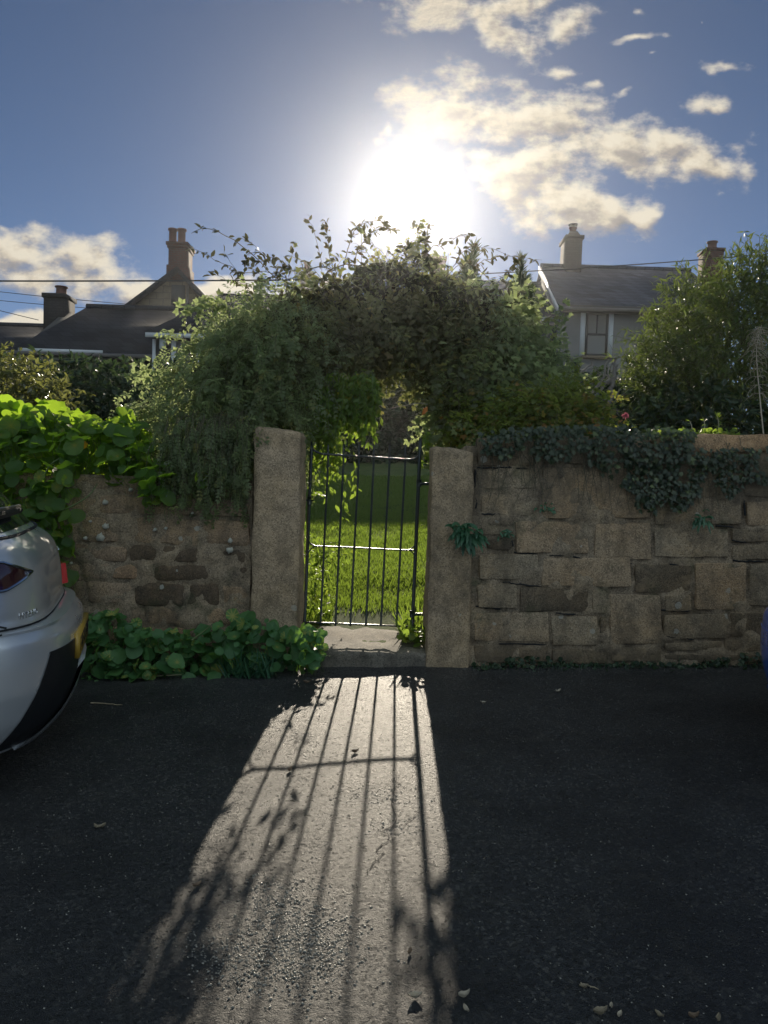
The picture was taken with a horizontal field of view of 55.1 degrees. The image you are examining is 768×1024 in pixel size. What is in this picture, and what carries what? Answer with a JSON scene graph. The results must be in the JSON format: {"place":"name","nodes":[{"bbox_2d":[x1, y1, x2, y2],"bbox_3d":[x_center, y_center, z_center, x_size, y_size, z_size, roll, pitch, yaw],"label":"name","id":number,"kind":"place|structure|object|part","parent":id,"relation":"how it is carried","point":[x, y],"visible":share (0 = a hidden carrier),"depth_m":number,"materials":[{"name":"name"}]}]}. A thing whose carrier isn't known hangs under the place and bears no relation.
{"place":"outdoors","nodes":[
{"label":"outdoors","id":0,"kind":"place"},
{"bbox_2d":[0,279,328,281],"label":"overhead cable","id":1,"kind":"object","parent":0,"point":[125,280],"visible":0.81,"depth_m":13.82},
{"bbox_2d":[54,452,429,642],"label":"garden ground","id":2,"kind":"structure","parent":0,"point":[396,469],"depth_m":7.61,"materials":[{"name":"green plant"}]},
{"bbox_2d":[0,322,42,369],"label":"outhouse","id":3,"kind":"structure","parent":2,"relation":"on","point":[17,334],"depth_m":22.91,"materials":[{"name":"stone"}]},
{"bbox_2d":[0,341,95,465],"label":"olive shrub","id":4,"kind":"object","parent":2,"relation":"on","point":[28,387],"visible":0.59,"depth_m":7.23,"materials":[{"name":"green plant"}]},
{"bbox_2d":[8,285,187,391],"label":"cottage","id":5,"kind":"structure","parent":2,"relation":"on","point":[113,332],"depth_m":19.42,"materials":[{"name":"stone"}]},
{"bbox_2d":[35,356,69,391],"bbox_3d":[-8.229,-3.433,18.369,0.950,0.880,0.220,2,2,0],"label":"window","id":6,"kind":"structure","parent":5,"relation":"in","point":[44,357],"depth_m":18.33,"materials":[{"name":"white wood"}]},
{"bbox_2d":[0,344,200,466],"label":"dark hedge","id":7,"kind":"object","parent":2,"relation":"on","point":[104,387],"visible":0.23,"depth_m":9.22,"materials":[{"name":"green plant"}]},
{"bbox_2d":[2,473,253,666],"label":"stone wall","id":8,"kind":"structure","parent":2,"relation":"on","point":[159,572],"depth_m":4.92,"materials":[{"name":"brown stone"}]},
{"bbox_2d":[0,394,219,589],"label":"nasturtium","id":9,"kind":"object","parent":8,"relation":"on","point":[39,436],"visible":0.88,"depth_m":4.82,"materials":[{"name":"green plant"}]},
{"bbox_2d":[125,227,208,305],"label":"gabled house","id":10,"kind":"structure","parent":2,"relation":"on","point":[180,262],"depth_m":25.19,"materials":[{"name":"stone"}]},
{"bbox_2d":[0,300,84,307],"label":"overhead cable","id":11,"kind":"object","parent":10,"relation":"attached to","point":[35,303],"visible":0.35,"depth_m":27.28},
{"bbox_2d":[4,292,123,303],"bbox_3d":[-14.113,-8.347,27.681,13.684,1.819,0.022,3,3,17],"label":"overhead cable","id":12,"kind":"object","parent":10,"relation":"attached to","point":[76,299],"visible":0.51,"depth_m":26.71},
{"bbox_2d":[145,304,267,368],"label":"annexe","id":13,"kind":"structure","parent":2,"relation":"on","point":[175,323],"depth_m":16.36,"materials":[{"name":"stone"}]},
{"bbox_2d":[176,341,194,362],"bbox_3d":[-4.434,-2.201,16.409,0.450,3.187,0.026,2,2,0],"label":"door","id":14,"kind":"structure","parent":13,"relation":"in","point":[178,343],"depth_m":16.33,"materials":[{"name":"white wood"}]},
{"bbox_2d":[108,273,351,529],"bbox_3d":[-1.145,-0.498,5.477,1.809,2.805,1.756,2,3,0],"label":"jasmine","id":15,"kind":"object","parent":2,"relation":"on","point":[240,392],"visible":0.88,"depth_m":5.12,"materials":[{"name":"green plant"}]},
{"bbox_2d":[214,256,446,450],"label":"terraced house","id":16,"kind":"structure","parent":2,"relation":"on","point":[224,295],"depth_m":32.19,"materials":[{"name":"stone"}]},
{"bbox_2d":[186,215,538,448],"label":"climber arch","id":17,"kind":"structure","parent":2,"relation":"on","point":[392,329],"depth_m":5.74,"materials":[{"name":"green plant"}]},
{"bbox_2d":[303,369,430,621],"bbox_3d":[-0.397,-0.030,5.660,0.864,2.150,1.439,0,3,-41],"label":"creeper","id":18,"kind":"object","parent":17,"relation":"hanging from","point":[360,401],"visible":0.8,"depth_m":5.46,"materials":[{"name":"green plant"}]},
{"bbox_2d":[311,626,425,667],"bbox_3d":[-0.110,0.984,5.309,0.821,0.176,0.817,2,3,0],"label":"doorstep","id":19,"kind":"object","parent":2,"relation":"on","point":[349,648],"visible":0.64,"depth_m":4.95,"materials":[{"name":"stone"}]},
{"bbox_2d":[386,599,425,646],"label":"weed","id":20,"kind":"object","parent":19,"relation":"on","point":[414,634],"visible":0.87,"depth_m":5.15,"materials":[{"name":"green plant"}]},
{"bbox_2d":[422,446,473,667],"bbox_3d":[0.439,0.336,5.037,0.314,1.559,0.382,2,3,0],"label":"gatepost","id":21,"kind":"object","parent":2,"relation":"on","point":[446,607],"visible":0.93,"depth_m":4.86,"materials":[{"name":"stone"}]},
{"bbox_2d":[303,438,428,641],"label":"iron gate","id":22,"kind":"structure","parent":21,"relation":"attached to","point":[419,484],"depth_m":5.20,"materials":[{"name":"metal"}]},
{"bbox_2d":[445,522,489,556],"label":"fern","id":23,"kind":"object","parent":21,"relation":"attached to","point":[463,537],"visible":1,"depth_m":4.76,"materials":[{"name":"green plant"}]},
{"bbox_2d":[305,367,620,464],"bbox_3d":[0.179,-2.283,20.960,13.692,4.518,3.636,2,3,0],"label":"dark hedge","id":24,"kind":"object","parent":2,"relation":"on","point":[397,422],"visible":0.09,"depth_m":20.35,"materials":[{"name":"green plant"}]},
{"bbox_2d":[456,237,485,300],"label":"spiky shrub","id":25,"kind":"object","parent":2,"relation":"on","point":[472,258],"visible":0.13,"depth_m":8.30,"materials":[{"name":"green plant"}]},
{"bbox_2d":[437,279,558,432],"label":"house","id":26,"kind":"structure","parent":2,"relation":"on","point":[537,284],"depth_m":24.96,"materials":[{"name":"grey stone"}]},
{"bbox_2d":[402,269,596,469],"bbox_3d":[0.971,-1.119,6.269,1.685,1.941,1.991,2,3,0],"label":"elder shrub","id":27,"kind":"object","parent":2,"relation":"on","point":[527,364],"visible":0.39,"depth_m":5.89,"materials":[{"name":"green plant"}]},
{"bbox_2d":[506,249,545,334],"bbox_3d":[1.586,-2.456,8.430,0.564,1.133,0.498,1,3,-20],"label":"spiky shrub","id":28,"kind":"object","parent":2,"relation":"on","point":[522,277],"visible":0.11,"depth_m":8.47,"materials":[{"name":"green plant"}]},
{"bbox_2d":[564,347,636,417],"bbox_3d":[1.816,-1.085,6.965,1.209,0.880,0.938,1,3,-22],"label":"bare shrub","id":29,"kind":"object","parent":2,"relation":"on","point":[611,379],"visible":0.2,"depth_m":6.85,"materials":[{"name":"plant"}]},
{"bbox_2d":[537,223,725,421],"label":"house","id":30,"kind":"structure","parent":2,"relation":"on","point":[606,303],"depth_m":23.33,"materials":[{"name":"grey paint"}]},
{"bbox_2d":[582,313,610,359],"bbox_3d":[6.573,-5.449,22.765,0.894,1.426,0.220,2,2,0],"label":"window","id":31,"kind":"structure","parent":30,"relation":"in","point":[586,355],"depth_m":22.73,"materials":[{"name":"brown wood"}]},
{"bbox_2d":[551,340,767,436],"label":"bushy shrub","id":32,"kind":"object","parent":2,"relation":"on","point":[673,387],"visible":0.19,"depth_m":6.45,"materials":[{"name":"green plant"}]},
{"bbox_2d":[602,231,767,433],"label":"hedge shrub","id":33,"kind":"object","parent":2,"relation":"on","point":[681,344],"visible":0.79,"depth_m":6.92,"materials":[{"name":"green plant"}]},
{"bbox_2d":[718,232,767,321],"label":"butterfly bush","id":34,"kind":"object","parent":2,"relation":"on","point":[758,313],"visible":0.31,"depth_m":7.11,"materials":[{"name":"green plant"}]},
{"bbox_2d":[737,325,767,433],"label":"seed stalk","id":35,"kind":"object","parent":2,"relation":"on","point":[756,351],"visible":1,"depth_m":5.85,"materials":[{"name":"plant"}]},
{"bbox_2d":[0,664,767,1023],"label":"road","id":36,"kind":"structure","parent":0,"point":[720,722],"depth_m":2.50,"materials":[{"name":"grey asphalt"}]},
{"bbox_2d":[0,491,87,752],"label":"parked car","id":37,"kind":"object","parent":36,"relation":"on","point":[43,626],"visible":1,"depth_m":2.98,"materials":[{"name":"silver metal"}]},
{"bbox_3d":[-1.871,-0.086,3.300,0.445,0.318,1.325,1,3,-18],"label":"rear window","id":38,"kind":"part","parent":37,"relation":"part of","materials":[{"name":"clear glass"}]},
{"bbox_2d":[94,822,105,827],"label":"dry leaf","id":39,"kind":"object","parent":36,"relation":"on","point":[100,825],"visible":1,"depth_m":2.64,"materials":[{"name":"plant"}]},
{"bbox_2d":[91,702,121,704],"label":"twig","id":40,"kind":"object","parent":36,"relation":"on","point":[104,703],"visible":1,"depth_m":4.10,"materials":[{"name":"wood"}]},
{"bbox_2d":[138,673,200,678],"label":"twig","id":41,"kind":"object","parent":36,"relation":"on","point":[163,675],"visible":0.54,"depth_m":4.70,"materials":[{"name":"brown wood"}]},
{"bbox_2d":[193,880,201,886],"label":"dry leaf","id":42,"kind":"object","parent":36,"relation":"on","point":[197,883],"visible":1,"depth_m":2.25,"materials":[{"name":"plant"}]},
{"bbox_2d":[80,608,328,681],"bbox_3d":[-1.212,0.955,4.782,1.727,0.657,0.475,2,3,0],"label":"nasturtium","id":43,"kind":"object","parent":36,"relation":"on","point":[116,660],"visible":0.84,"depth_m":4.69,"materials":[{"name":"green plant"}]},
{"bbox_2d":[217,643,281,678],"bbox_3d":[-0.870,0.945,4.672,0.458,0.224,0.326,2,3,0],"label":"grass tuft","id":44,"kind":"object","parent":36,"relation":"on","point":[263,671],"visible":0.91,"depth_m":4.66,"materials":[{"name":"green plant"}]},
{"bbox_2d":[249,426,305,668],"bbox_3d":[-0.719,0.302,5.029,0.352,1.744,0.361,2,3,0],"label":"gatepost","id":45,"kind":"object","parent":36,"relation":"on","point":[277,545],"visible":0.73,"depth_m":4.86,"materials":[{"name":"stone"}]},
{"bbox_2d":[0,667,765,1023],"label":"loose chippings","id":46,"kind":"object","parent":36,"relation":"on","point":[282,939],"visible":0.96,"depth_m":2.02,"materials":[{"name":"grey gravel"}]},
{"bbox_2d":[407,991,421,997],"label":"dry leaf","id":47,"kind":"object","parent":36,"relation":"on","point":[415,994],"visible":1,"depth_m":1.78,"materials":[{"name":"beige plant"}]},
{"bbox_2d":[458,988,469,997],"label":"dry leaf","id":48,"kind":"object","parent":36,"relation":"on","point":[463,994],"visible":1,"depth_m":1.78,"materials":[{"name":"beige plant"}]},
{"bbox_2d":[463,1004,468,1011],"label":"dry leaf","id":49,"kind":"object","parent":36,"relation":"on","point":[465,1007],"visible":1,"depth_m":1.74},
{"bbox_2d":[579,983,588,987],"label":"dry leaf","id":50,"kind":"object","parent":36,"relation":"on","point":[583,985],"visible":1,"depth_m":1.81,"materials":[{"name":"brown plant"}]},
{"bbox_2d":[593,1005,607,1014],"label":"dry leaf","id":51,"kind":"object","parent":36,"relation":"on","point":[599,1010],"visible":1,"depth_m":1.72,"materials":[{"name":"beige plant"}]},
{"bbox_2d":[460,434,767,665],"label":"stone wall","id":52,"kind":"structure","parent":36,"relation":"on","point":[574,579],"depth_m":4.91,"materials":[{"name":"stone"}]},
{"bbox_2d":[497,529,513,540],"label":"fern","id":53,"kind":"object","parent":52,"relation":"attached to","point":[507,531],"visible":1,"depth_m":4.87,"materials":[{"name":"green plant"}]},
{"bbox_2d":[437,358,636,448],"bbox_3d":[1.134,-0.694,5.431,1.472,0.915,1.018,2,3,0],"label":"rambling rose","id":54,"kind":"object","parent":52,"relation":"on","point":[555,408],"visible":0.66,"depth_m":5.27,"materials":[{"name":"green plant"}]},
{"bbox_2d":[621,412,632,424],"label":"pink flower","id":55,"kind":"object","parent":54,"relation":"part of","point":[625,415],"visible":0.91,"depth_m":5.27,"materials":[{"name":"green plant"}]},
{"bbox_2d":[534,502,555,514],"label":"fern","id":56,"kind":"object","parent":52,"relation":"attached to","point":[549,509],"visible":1,"depth_m":4.87,"materials":[{"name":"green plant"}]},
{"bbox_2d":[475,423,767,518],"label":"ivy","id":57,"kind":"object","parent":52,"relation":"attached to","point":[716,460],"visible":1,"depth_m":4.81,"materials":[{"name":"green plant"}]},
{"bbox_2d":[657,412,739,435],"bbox_3d":[2.165,-0.601,5.066,0.627,0.205,0.232,2,3,0],"label":"wall plant","id":58,"kind":"object","parent":52,"relation":"on","point":[719,430],"depth_m":5.06,"materials":[{"name":"green plant"}]},
{"bbox_2d":[692,509,714,533],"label":"fern","id":59,"kind":"object","parent":52,"relation":"attached to","point":[699,522],"visible":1,"depth_m":4.83,"materials":[{"name":"green plant"}]},
{"bbox_2d":[471,652,762,671],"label":"ground weeds","id":60,"kind":"object","parent":36,"relation":"on","point":[512,662],"visible":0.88,"depth_m":4.87,"materials":[{"name":"green plant"}]},
{"bbox_2d":[655,1009,663,1016],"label":"dry leaf","id":61,"kind":"object","parent":36,"relation":"on","point":[659,1013],"visible":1,"depth_m":1.71,"materials":[{"name":"beige plant"}]},
{"bbox_2d":[688,1011,698,1017],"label":"dry leaf","id":62,"kind":"object","parent":36,"relation":"on","point":[693,1014],"visible":1,"depth_m":1.71,"materials":[{"name":"brown plant"}]},
{"bbox_2d":[716,1012,720,1020],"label":"dry leaf","id":63,"kind":"object","parent":36,"relation":"on","point":[718,1016],"visible":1,"depth_m":1.70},
{"bbox_2d":[760,606,767,689],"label":"parked car","id":64,"kind":"object","parent":36,"relation":"on","point":[764,640],"visible":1,"depth_m":3.47,"materials":[{"name":"blue paint"}]},
{"bbox_2d":[0,0,767,428],"label":"sky","id":65,"kind":"structure","parent":0,"point":[641,125],"materials":[{"name":"blue"}]},
{"bbox_2d":[428,254,767,276],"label":"overhead cable","id":66,"kind":"object","parent":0,"point":[610,266],"visible":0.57,"depth_m":14.24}
]}

